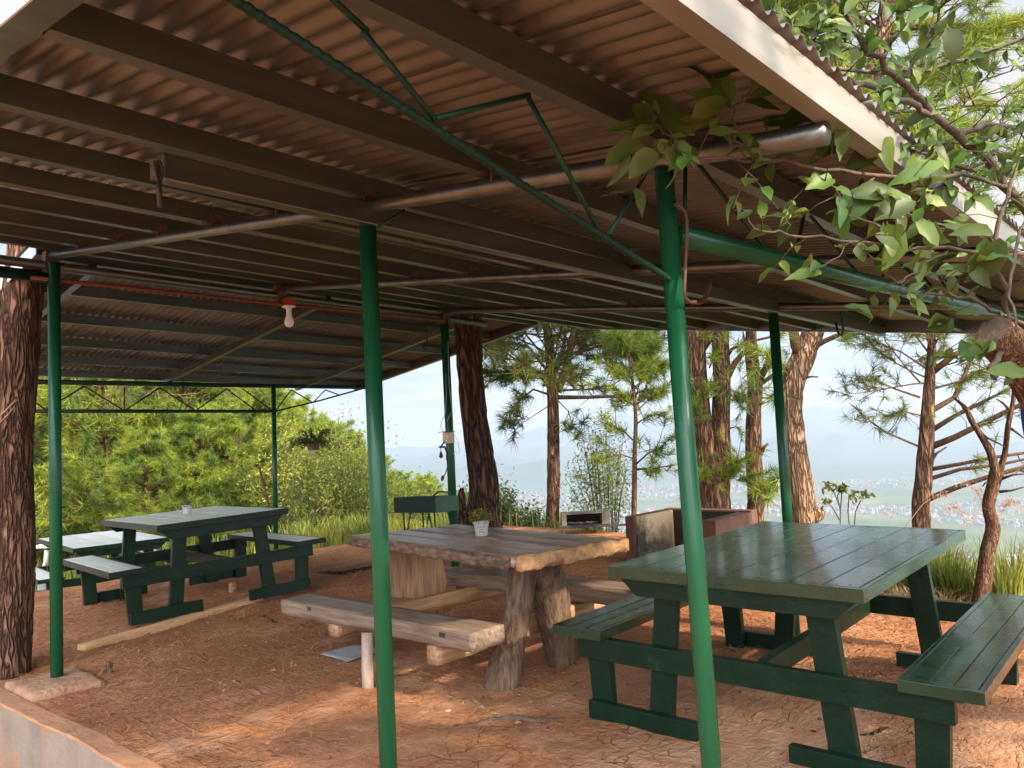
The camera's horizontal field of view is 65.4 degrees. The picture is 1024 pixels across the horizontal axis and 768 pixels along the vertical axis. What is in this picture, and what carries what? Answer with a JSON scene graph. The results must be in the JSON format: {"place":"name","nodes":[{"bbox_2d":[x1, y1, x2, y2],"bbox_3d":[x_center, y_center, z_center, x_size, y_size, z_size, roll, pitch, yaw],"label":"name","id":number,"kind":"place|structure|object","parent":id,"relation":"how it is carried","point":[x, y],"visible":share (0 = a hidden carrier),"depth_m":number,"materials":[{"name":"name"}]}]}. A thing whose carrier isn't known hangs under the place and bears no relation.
{"place":"outdoors","nodes":[
{"label":"outdoors","id":0,"kind":"place"},
{"bbox_2d":[35,497,597,590],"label":"grass","id":1,"kind":"structure","parent":0,"point":[250,549],"depth_m":11.70,"materials":[{"name":"plant"}]},
{"bbox_2d":[0,462,1023,767],"bbox_3d":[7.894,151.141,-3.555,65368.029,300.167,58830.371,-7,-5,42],"label":"ground","id":2,"kind":"structure","parent":0,"point":[988,734],"depth_m":4.21,"materials":[{"name":"red soil"}]},
{"bbox_2d":[0,244,44,679],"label":"pine tree","id":3,"kind":"object","parent":2,"relation":"on","point":[22,303],"visible":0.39,"depth_m":5.22,"materials":[{"name":"brown plant"}]},
{"bbox_2d":[35,583,45,590],"bbox_3d":[-6.111,2.643,10.431,0.173,0.204,0.250,-3,-4,0],"label":"cinder block","id":4,"kind":"object","parent":2,"relation":"on","point":[40,587],"depth_m":10.31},
{"bbox_2d":[36,544,48,565],"bbox_3d":[-6.412,2.463,11.027,0.720,0.494,0.478,-5,-4,22],"label":"white table","id":5,"kind":"object","parent":2,"relation":"on","point":[46,554],"visible":0.16,"depth_m":10.78,"materials":[{"name":"grey plastic"}]},
{"bbox_2d":[5,668,105,702],"bbox_3d":[-2.718,1.817,4.744,0.512,0.132,0.439,-7,-5,42],"label":"concrete footing","id":6,"kind":"object","parent":2,"relation":"on","point":[36,688],"visible":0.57,"depth_m":4.67,"materials":[{"name":"concrete"}]},
{"bbox_2d":[33,377,78,575],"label":"pine tree","id":7,"kind":"object","parent":2,"relation":"on","point":[68,473],"depth_m":20.71,"materials":[{"name":"green plant"}]},
{"bbox_2d":[0,688,162,767],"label":"retaining wall","id":8,"kind":"structure","parent":2,"relation":"on","point":[32,735],"depth_m":3.98,"materials":[{"name":"concrete"}]},
{"bbox_2d":[33,376,137,564],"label":"pine tree","id":9,"kind":"object","parent":2,"relation":"on","point":[42,430],"visible":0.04,"depth_m":17.83,"materials":[{"name":"green plant"}]},
{"bbox_2d":[33,386,156,560],"bbox_3d":[-12.025,2.344,22.350,4.709,6.562,5.584,0,-5,-39],"label":"pine tree","id":10,"kind":"object","parent":2,"relation":"on","point":[91,388],"depth_m":21.71,"materials":[{"name":"green plant"}]},
{"bbox_2d":[36,378,179,562],"bbox_3d":[-10.342,2.103,20.745,5.121,6.074,4.918,-2,-4,-15],"label":"pine tree","id":11,"kind":"object","parent":2,"relation":"on","point":[66,552],"visible":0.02,"depth_m":20.28,"materials":[{"name":"green plant"}]},
{"bbox_2d":[106,661,112,673],"bbox_3d":[-2.507,1.770,4.964,0.041,0.091,0.037,-7,-5,42],"label":"wood stub","id":12,"kind":"object","parent":2,"relation":"on","point":[109,668],"visible":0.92,"depth_m":4.95,"materials":[{"name":"brown wood"}]},
{"bbox_2d":[36,530,192,590],"bbox_3d":[-5.254,2.349,10.215,1.814,0.751,1.700,1,-5,-43],"label":"picnic table","id":13,"kind":"object","parent":2,"relation":"on","point":[103,543],"visible":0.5,"depth_m":9.83,"materials":[{"name":"paint"}]},
{"bbox_2d":[33,377,216,556],"bbox_3d":[-8.368,1.142,15.840,4.027,5.828,5.057,-7,-5,42],"label":"pine tree","id":14,"kind":"object","parent":2,"relation":"on","point":[73,485],"visible":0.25,"depth_m":15.05,"materials":[{"name":"green plant"}]},
{"bbox_2d":[89,424,197,561],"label":"pine tree","id":15,"kind":"object","parent":2,"relation":"on","point":[125,476],"visible":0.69,"depth_m":13.64,"materials":[{"name":"green plant"}]},
{"bbox_2d":[70,378,261,421],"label":"pine tree","id":16,"kind":"object","parent":2,"relation":"on","point":[127,395],"visible":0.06,"depth_m":12.99,"materials":[{"name":"green plant"}]},
{"bbox_2d":[73,380,261,538],"bbox_3d":[-7.527,1.295,17.185,4.453,5.618,4.277,-7,-5,42],"label":"pine tree","id":17,"kind":"object","parent":2,"relation":"on","point":[205,396],"visible":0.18,"depth_m":16.64,"materials":[{"name":"green plant"}]},
{"bbox_2d":[77,598,262,650],"bbox_3d":[-2.624,1.881,6.321,0.085,0.070,1.674,-5,-4,28],"label":"wooden plank","id":18,"kind":"object","parent":2,"relation":"on","point":[165,625],"visible":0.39,"depth_m":6.12,"materials":[{"name":"wood"}]},
{"bbox_2d":[63,506,325,625],"bbox_3d":[-2.902,1.562,7.258,1.814,0.751,1.700,-2,-5,-41],"label":"picnic table","id":19,"kind":"object","parent":2,"relation":"on","point":[178,527],"visible":0.98,"depth_m":6.92,"materials":[{"name":"paint"}]},
{"bbox_2d":[176,494,198,513],"bbox_3d":[-2.994,1.101,7.361,0.187,0.182,0.231,-7,-5,42],"label":"flower pot","id":20,"kind":"object","parent":19,"relation":"on","point":[186,508],"visible":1,"depth_m":7.32,"materials":[{"name":"ceramic"}]},
{"bbox_2d":[149,403,251,549],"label":"pine tree","id":21,"kind":"object","parent":2,"relation":"on","point":[208,457],"visible":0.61,"depth_m":14.22,"materials":[{"name":"green plant"}]},
{"bbox_2d":[36,420,398,563],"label":"wooded slope","id":22,"kind":"structure","parent":2,"relation":"on","point":[342,434],"depth_m":29.15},
{"bbox_2d":[154,387,302,538],"bbox_3d":[-8.150,1.812,21.968,5.815,6.440,4.631,-4,-4,18],"label":"pine tree","id":23,"kind":"object","parent":2,"relation":"on","point":[248,416],"visible":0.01,"depth_m":22.02,"materials":[{"name":"green plant"}]},
{"bbox_2d":[228,582,235,592],"bbox_3d":[-2.656,1.944,7.573,0.063,0.120,0.062,-7,-5,42],"label":"wood stub","id":24,"kind":"object","parent":2,"relation":"on","point":[232,587],"visible":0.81,"depth_m":7.55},
{"bbox_2d":[180,393,302,556],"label":"pine tree","id":25,"kind":"object","parent":2,"relation":"on","point":[234,426],"visible":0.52,"depth_m":14.75,"materials":[{"name":"green plant"}]},
{"bbox_2d":[190,388,325,541],"bbox_3d":[-6.398,1.383,18.703,4.654,5.713,3.924,-7,-5,42],"label":"pine tree","id":26,"kind":"object","parent":2,"relation":"on","point":[265,400],"visible":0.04,"depth_m":18.80,"materials":[{"name":"green plant"}]},
{"bbox_2d":[258,466,270,507],"bbox_3d":[-2.645,1.142,8.550,0.172,0.521,0.024,-5,-4,26],"label":"leaning stake","id":27,"kind":"object","parent":2,"relation":"on","point":[263,484],"visible":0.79,"depth_m":8.55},
{"bbox_2d":[239,416,324,532],"bbox_3d":[-5.011,2.117,18.114,3.128,3.311,3.450,-7,-5,42],"label":"bush","id":28,"kind":"object","parent":2,"relation":"on","point":[286,433],"visible":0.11,"depth_m":17.88,"materials":[{"name":"green plant"}]},
{"bbox_2d":[273,559,294,572],"bbox_3d":[-2.510,2.083,8.832,0.410,0.360,0.459,-7,-5,42],"label":"stone","id":29,"kind":"object","parent":2,"relation":"on","point":[285,565],"visible":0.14,"depth_m":8.70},
{"bbox_2d":[219,414,366,533],"bbox_3d":[-3.703,1.717,13.801,2.726,2.397,2.359,-7,-5,42],"label":"bush","id":30,"kind":"object","parent":2,"relation":"on","point":[307,472],"visible":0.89,"depth_m":13.79,"materials":[{"name":"green plant"}]},
{"bbox_2d":[254,388,337,520],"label":"pine tree","id":31,"kind":"object","parent":2,"relation":"on","point":[298,409],"visible":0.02,"depth_m":23.88,"materials":[{"name":"green plant"}]},
{"bbox_2d":[271,388,332,531],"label":"pine tree","id":32,"kind":"object","parent":2,"relation":"on","point":[305,409],"visible":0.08,"depth_m":30.31,"materials":[{"name":"green plant"}]},
{"bbox_2d":[267,509,359,548],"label":"grass tuft","id":33,"kind":"object","parent":2,"relation":"on","point":[307,526],"visible":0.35,"depth_m":11.76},
{"bbox_2d":[308,408,345,478],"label":"pine tree","id":34,"kind":"object","parent":2,"relation":"on","point":[322,415],"visible":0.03,"depth_m":33.16,"materials":[{"name":"green plant"}]},
{"bbox_2d":[255,401,402,532],"bbox_3d":[-3.682,1.612,15.588,2.682,3.092,3.181,0,-5,-34],"label":"bush","id":35,"kind":"object","parent":2,"relation":"on","point":[342,456],"visible":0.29,"depth_m":15.28,"materials":[{"name":"green plant"}]},
{"bbox_2d":[291,511,390,548],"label":"grass tuft","id":36,"kind":"object","parent":2,"relation":"on","point":[342,534],"visible":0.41,"depth_m":11.31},
{"bbox_2d":[271,429,410,529],"bbox_3d":[-3.031,1.775,14.465,2.346,2.288,2.264,-7,-5,42],"label":"bush","id":37,"kind":"object","parent":2,"relation":"on","point":[356,493],"visible":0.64,"depth_m":14.25,"materials":[{"name":"green plant"}]},
{"bbox_2d":[314,566,371,574],"bbox_3d":[-1.596,1.870,8.011,1.015,0.132,0.303,-4,-4,14],"label":"tree root","id":38,"kind":"object","parent":2,"relation":"on","point":[353,570],"visible":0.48,"depth_m":7.89,"materials":[{"name":"brown wood"}]},
{"bbox_2d":[324,436,367,520],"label":"pine tree","id":39,"kind":"object","parent":2,"relation":"on","point":[359,462],"depth_m":31.07,"materials":[{"name":"green plant"}]},
{"bbox_2d":[321,644,374,660],"bbox_3d":[-1.021,1.708,5.077,0.280,0.014,0.276,-7,-5,42],"label":"sheet metal scrap","id":40,"kind":"object","parent":2,"relation":"on","point":[352,652],"visible":0.74,"depth_m":5.06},
{"bbox_2d":[330,418,366,452],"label":"pine tree","id":41,"kind":"object","parent":2,"relation":"on","point":[358,431],"visible":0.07,"depth_m":37.91,"materials":[{"name":"green plant"}]},
{"bbox_2d":[352,444,367,514],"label":"pine tree","id":42,"kind":"object","parent":2,"relation":"on","point":[359,449],"visible":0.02,"depth_m":33.74,"materials":[{"name":"green plant"}]},
{"bbox_2d":[315,507,406,545],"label":"grass tuft","id":43,"kind":"object","parent":2,"relation":"on","point":[361,523],"visible":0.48,"depth_m":11.27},
{"bbox_2d":[361,632,373,688],"bbox_3d":[-0.799,1.540,4.415,0.065,0.322,0.086,-4,-4,12],"label":"wooden prop","id":44,"kind":"object","parent":2,"relation":"on","point":[367,659],"visible":0.79,"depth_m":4.39,"materials":[{"name":"wood"}]},
{"bbox_2d":[316,430,437,527],"bbox_3d":[-2.819,2.222,16.801,2.762,2.559,3.139,-7,-5,42],"label":"bush","id":45,"kind":"object","parent":2,"relation":"on","point":[390,496],"visible":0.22,"depth_m":16.88,"materials":[{"name":"green plant"}]},
{"bbox_2d":[364,454,411,501],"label":"bush","id":46,"kind":"object","parent":2,"relation":"on","point":[392,478],"visible":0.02,"depth_m":35.83,"materials":[{"name":"green plant"}]},
{"bbox_2d":[351,513,435,530],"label":"grass tuft","id":47,"kind":"object","parent":2,"relation":"on","point":[415,517],"visible":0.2,"depth_m":11.77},
{"bbox_2d":[361,466,447,527],"bbox_3d":[-2.124,2.549,15.832,2.278,1.814,2.662,-3,-4,-7],"label":"bush","id":48,"kind":"object","parent":2,"relation":"on","point":[415,494],"visible":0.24,"depth_m":15.74,"materials":[{"name":"green plant"}]},
{"bbox_2d":[386,469,431,524],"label":"bush","id":49,"kind":"object","parent":2,"relation":"on","point":[399,474],"visible":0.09,"depth_m":37.56,"materials":[{"name":"green plant"}]},
{"bbox_2d":[388,514,448,531],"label":"grass tuft","id":50,"kind":"object","parent":2,"relation":"on","point":[421,525],"visible":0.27,"depth_m":11.56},
{"bbox_2d":[388,491,458,587],"bbox_3d":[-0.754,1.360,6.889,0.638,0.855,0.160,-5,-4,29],"label":"charcoal grill","id":51,"kind":"object","parent":2,"relation":"on","point":[434,504],"visible":0.77,"depth_m":6.83,"materials":[{"name":"green metal"}]},
{"bbox_2d":[401,471,446,525],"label":"bush","id":52,"kind":"object","parent":2,"relation":"on","point":[428,477],"visible":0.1,"depth_m":41.79,"materials":[{"name":"green plant"}]},
{"bbox_2d":[425,487,448,525],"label":"pine tree","id":53,"kind":"object","parent":2,"relation":"on","point":[441,495],"visible":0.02,"depth_m":44.46,"materials":[{"name":"green plant"}]},
{"bbox_2d":[281,525,634,691],"bbox_3d":[-0.208,1.341,4.930,2.079,0.845,1.500,-7,-5,42],"label":"log table","id":54,"kind":"object","parent":2,"relation":"on","point":[540,582],"visible":0.92,"depth_m":4.54,"materials":[{"name":"brown wood"}]},
{"bbox_2d":[468,508,493,535],"bbox_3d":[-0.191,0.840,4.864,0.174,0.167,0.165,-7,-5,42],"label":"flower pot","id":55,"kind":"object","parent":54,"relation":"on","point":[481,527],"visible":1,"depth_m":4.83,"materials":[{"name":"ceramic"}]},
{"bbox_2d":[454,315,502,527],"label":"pine tree","id":56,"kind":"object","parent":2,"relation":"on","point":[484,492],"visible":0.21,"depth_m":7.89,"materials":[{"name":"brown plant"}]},
{"bbox_2d":[440,464,521,518],"bbox_3d":[-0.612,2.321,15.013,1.615,1.902,1.829,-3,-4,-3],"label":"bush","id":57,"kind":"object","parent":2,"relation":"on","point":[466,497],"visible":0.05,"depth_m":15.07,"materials":[{"name":"green plant"}]},
{"bbox_2d":[462,696,499,713],"bbox_3d":[-0.164,1.603,3.962,0.087,0.032,0.332,-1,-4,-28],"label":"tree root","id":58,"kind":"object","parent":2,"relation":"on","point":[479,702],"visible":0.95,"depth_m":4.00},
{"bbox_2d":[466,478,539,526],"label":"bush","id":59,"kind":"object","parent":2,"relation":"on","point":[507,503],"visible":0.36,"depth_m":12.89,"materials":[{"name":"green plant"}]},
{"bbox_2d":[453,714,565,726],"bbox_3d":[-0.014,1.583,3.747,0.526,0.042,0.096,-3,-4,-2],"label":"tree root","id":60,"kind":"object","parent":2,"relation":"on","point":[520,717],"visible":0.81,"depth_m":3.73,"materials":[{"name":"brown plant"}]},
{"bbox_2d":[0,0,1023,767],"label":"picnic shelter","id":61,"kind":"object","parent":2,"relation":"on","point":[372,188],"visible":0.93,"depth_m":2.62,"materials":[{"name":"green paint"}]},
{"bbox_2d":[150,160,163,207],"bbox_3d":[-0.973,-0.547,2.190,0.035,0.130,0.030,-7,-5,42],"label":"hook bracket","id":62,"kind":"object","parent":61,"relation":"attached to","point":[157,171],"visible":1,"depth_m":2.18,"materials":[{"name":"metal"}]},
{"bbox_2d":[282,298,295,326],"bbox_3d":[-1.721,-0.548,6.152,0.104,0.225,0.104,-7,-5,42],"label":"light bulb","id":63,"kind":"object","parent":61,"relation":"attached to","point":[289,304],"visible":1,"depth_m":6.13,"materials":[{"name":"glass"}]},
{"bbox_2d":[285,417,340,454],"bbox_3d":[-2.479,0.562,9.873,0.686,0.634,0.644,-2,-4,-10],"label":"hanging basket","id":64,"kind":"object","parent":61,"relation":"hanging from","point":[312,443],"visible":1,"depth_m":9.77,"materials":[{"name":"ceramic"}]},
{"bbox_2d":[422,320,427,349],"bbox_3d":[-0.862,-0.485,7.870,0.012,0.300,0.081,-7,-5,42],"label":"iron hook","id":65,"kind":"object","parent":61,"relation":"hanging from","point":[426,336],"visible":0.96,"depth_m":7.89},
{"bbox_2d":[438,349,459,480],"bbox_3d":[-0.593,0.238,7.181,0.081,1.253,0.251,-7,-5,42],"label":"socket box","id":66,"kind":"object","parent":61,"relation":"attached to","point":[448,436],"visible":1,"depth_m":7.14,"materials":[{"name":"beige plastic"}]},
{"bbox_2d":[674,203,696,303],"bbox_3d":[0.419,-0.313,1.925,0.008,0.241,0.065,-7,-5,42],"label":"iron hook","id":67,"kind":"object","parent":61,"relation":"hanging from","point":[682,208],"visible":1,"depth_m":1.92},
{"bbox_2d":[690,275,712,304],"bbox_3d":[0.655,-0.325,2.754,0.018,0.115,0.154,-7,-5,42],"label":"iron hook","id":68,"kind":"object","parent":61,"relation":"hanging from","point":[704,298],"visible":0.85,"depth_m":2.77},
{"bbox_2d":[835,310,843,335],"bbox_3d":[2.387,-0.514,5.836,0.068,0.336,0.016,-7,-5,42],"label":"iron hook","id":69,"kind":"object","parent":61,"relation":"hanging from","point":[836,325],"visible":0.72,"depth_m":5.81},
{"bbox_2d":[1020,406,1023,433],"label":"hanging cloth","id":70,"kind":"object","parent":61,"relation":"hanging from","point":[1022,415],"visible":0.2,"depth_m":4.25,"materials":[{"name":"blue"}]},
{"bbox_2d":[3,533,1023,767],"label":"pine straw","id":71,"kind":"object","parent":2,"relation":"on","point":[292,618],"visible":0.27,"depth_m":5.15,"materials":[{"name":"plant"}]},
{"bbox_2d":[502,498,545,527],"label":"bush","id":72,"kind":"object","parent":2,"relation":"on","point":[535,519],"visible":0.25,"depth_m":13.09,"materials":[{"name":"green plant"}]},
{"bbox_2d":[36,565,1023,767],"bbox_3d":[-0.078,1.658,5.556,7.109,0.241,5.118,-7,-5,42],"label":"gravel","id":73,"kind":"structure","parent":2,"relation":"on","point":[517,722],"depth_m":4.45,"materials":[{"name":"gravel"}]},
{"bbox_2d":[455,322,667,527],"bbox_3d":[0.618,-0.953,12.156,4.321,6.833,4.405,-3,-4,-1],"label":"pine tree","id":74,"kind":"object","parent":2,"relation":"on","point":[523,368],"visible":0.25,"depth_m":11.90,"materials":[{"name":"green plant"}]},
{"bbox_2d":[549,512,625,531],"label":"grass tuft","id":75,"kind":"object","parent":2,"relation":"on","point":[580,529],"visible":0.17,"depth_m":11.18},
{"bbox_2d":[560,509,624,533],"bbox_3d":[1.274,2.168,10.736,1.209,0.917,0.352,-3,-4,0],"label":"box grill","id":76,"kind":"object","parent":2,"relation":"on","point":[590,519],"visible":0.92,"depth_m":10.68,"materials":[{"name":"metal"}]},
{"bbox_2d":[555,408,640,531],"bbox_3d":[1.305,1.534,12.127,1.334,2.384,1.464,-3,-4,4],"label":"bush","id":77,"kind":"object","parent":2,"relation":"on","point":[601,485],"visible":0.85,"depth_m":12.04,"materials":[{"name":"green plant"}]},
{"bbox_2d":[570,330,696,514],"bbox_3d":[1.528,0.549,9.873,1.596,3.031,1.198,-2,-4,-21],"label":"pine tree","id":78,"kind":"object","parent":2,"relation":"on","point":[648,364],"visible":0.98,"depth_m":9.90,"materials":[{"name":"green plant"}]},
{"bbox_2d":[625,508,756,559],"bbox_3d":[1.720,1.587,7.574,0.956,0.727,0.810,-7,-5,42],"label":"barbecue hearth","id":79,"kind":"object","parent":2,"relation":"on","point":[647,533],"visible":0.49,"depth_m":7.63,"materials":[{"name":"red paint"}]},
{"bbox_2d":[673,331,787,508],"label":"pine tree","id":80,"kind":"object","parent":2,"relation":"on","point":[719,465],"visible":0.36,"depth_m":10.86,"materials":[{"name":"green plant"}]},
{"bbox_2d":[730,331,791,522],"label":"pine tree","id":81,"kind":"object","parent":2,"relation":"on","point":[753,425],"visible":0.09,"depth_m":11.40,"materials":[{"name":"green plant"}]},
{"bbox_2d":[501,475,1023,561],"bbox_3d":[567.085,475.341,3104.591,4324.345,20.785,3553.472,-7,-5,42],"label":"town","id":82,"kind":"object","parent":2,"relation":"on","point":[970,507],"visible":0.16,"depth_m":2819.10,"materials":[{"name":"grey"}]},
{"bbox_2d":[552,521,1023,767],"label":"picnic table","id":83,"kind":"object","parent":2,"relation":"on","point":[831,582],"visible":0.96,"depth_m":3.43,"materials":[{"name":"green paint"}]},
{"bbox_2d":[601,0,1023,410],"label":"broadleaf tree","id":84,"kind":"object","parent":2,"relation":"on","point":[998,341],"visible":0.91,"depth_m":1.95,"materials":[{"name":"green plant"}]},
{"bbox_2d":[819,481,875,524],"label":"leafy shrub","id":85,"kind":"object","parent":2,"relation":"on","point":[841,488],"visible":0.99,"depth_m":8.19,"materials":[{"name":"green plant"}]},
{"bbox_2d":[860,726,888,735],"bbox_3d":[1.541,1.475,3.379,0.169,0.025,0.028,-1,-4,-27],"label":"fallen stick","id":86,"kind":"object","parent":2,"relation":"on","point":[880,730],"visible":1,"depth_m":3.37,"materials":[{"name":"brown wood"}]},
{"bbox_2d":[732,0,1023,522],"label":"pine tree","id":87,"kind":"object","parent":2,"relation":"on","point":[798,366],"visible":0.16,"depth_m":9.15,"materials":[{"name":"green plant"}]},
{"bbox_2d":[881,581,941,596],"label":"grass tuft","id":88,"kind":"object","parent":2,"relation":"on","point":[896,592],"visible":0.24,"depth_m":5.95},
{"bbox_2d":[892,560,942,592],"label":"grass tuft","id":89,"kind":"object","parent":2,"relation":"on","point":[905,580],"visible":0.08,"depth_m":6.05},
{"bbox_2d":[882,582,955,599],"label":"grass tuft","id":90,"kind":"object","parent":2,"relation":"on","point":[900,590],"visible":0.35,"depth_m":5.80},
{"bbox_2d":[817,39,1023,527],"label":"pine tree","id":91,"kind":"object","parent":2,"relation":"on","point":[926,455],"visible":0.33,"depth_m":8.93,"materials":[{"name":"green plant"}]},
{"bbox_2d":[906,490,949,526],"bbox_3d":[3.618,1.356,6.881,0.400,0.867,0.129,-4,-4,8],"label":"grass plume","id":92,"kind":"object","parent":2,"relation":"on","point":[942,495],"depth_m":6.90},
{"bbox_2d":[898,587,971,601],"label":"grass tuft","id":93,"kind":"object","parent":2,"relation":"on","point":[946,597],"visible":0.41,"depth_m":5.63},
{"bbox_2d":[932,501,968,527],"bbox_3d":[3.780,1.448,6.867,0.350,0.889,0.103,-3,-4,-4],"label":"grass plume","id":94,"kind":"object","parent":2,"relation":"on","point":[952,505],"depth_m":6.90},
{"bbox_2d":[929,545,978,597],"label":"grass tuft","id":95,"kind":"object","parent":2,"relation":"on","point":[934,575],"visible":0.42,"depth_m":5.85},
{"bbox_2d":[929,549,999,600],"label":"grass tuft","id":96,"kind":"object","parent":2,"relation":"on","point":[958,583],"visible":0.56,"depth_m":5.73,"materials":[{"name":"plant"}]},
{"bbox_2d":[937,537,999,586],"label":"grass tuft","id":97,"kind":"object","parent":2,"relation":"on","point":[956,552],"visible":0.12,"depth_m":6.05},
{"bbox_2d":[955,480,982,561],"bbox_3d":[3.979,1.416,6.869,0.281,1.213,0.114,-2,-4,-11],"label":"grass plume","id":98,"kind":"object","parent":2,"relation":"on","point":[967,484],"depth_m":6.90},
{"bbox_2d":[960,485,983,550],"bbox_3d":[4.025,1.459,6.851,0.281,1.177,0.116,-3,-4,-7],"label":"grass plume","id":99,"kind":"object","parent":2,"relation":"on","point":[978,488],"depth_m":6.90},
{"bbox_2d":[953,392,1023,602],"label":"tree","id":100,"kind":"object","parent":2,"relation":"on","point":[983,582],"visible":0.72,"depth_m":5.37,"materials":[{"name":"brown plant"}]},
{"bbox_2d":[955,534,1023,598],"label":"grass tuft","id":101,"kind":"object","parent":2,"relation":"on","point":[996,585],"visible":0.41,"depth_m":5.53,"materials":[{"name":"plant"}]},
{"bbox_2d":[967,528,1023,595],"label":"grass tuft","id":102,"kind":"object","parent":2,"relation":"on","point":[1009,576],"visible":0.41,"depth_m":5.52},
{"bbox_2d":[998,496,1013,517],"bbox_3d":[4.272,1.583,6.861,0.192,1.244,0.097,-2,-4,-17],"label":"grass plume","id":103,"kind":"object","parent":2,"relation":"on","point":[1005,505],"depth_m":6.90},
{"bbox_2d":[998,495,1022,515],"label":"grass plume","id":104,"kind":"object","parent":2,"relation":"on","point":[1013,504],"depth_m":6.90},
{"bbox_2d":[998,535,1023,583],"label":"grass tuft","id":105,"kind":"object","parent":2,"relation":"on","point":[1013,553],"visible":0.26,"depth_m":5.71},
{"bbox_2d":[0,0,1023,447],"label":"sky","id":106,"kind":"structure","parent":0,"point":[413,400],"materials":[{"name":"white"}]},
{"bbox_2d":[365,406,1023,458],"bbox_3d":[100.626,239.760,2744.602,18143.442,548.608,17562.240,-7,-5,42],"label":"mountains","id":107,"kind":"structure","parent":0,"point":[819,421],"depth_m":8095.07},
{"bbox_2d":[387,433,1023,471],"bbox_3d":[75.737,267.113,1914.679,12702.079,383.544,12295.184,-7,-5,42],"label":"mountains","id":108,"kind":"structure","parent":0,"point":[855,448],"depth_m":5605.46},
{"bbox_2d":[392,459,1023,495],"bbox_3d":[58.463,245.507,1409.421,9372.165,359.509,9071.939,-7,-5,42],"label":"mountains","id":109,"kind":"structure","parent":0,"point":[530,476],"depth_m":4521.54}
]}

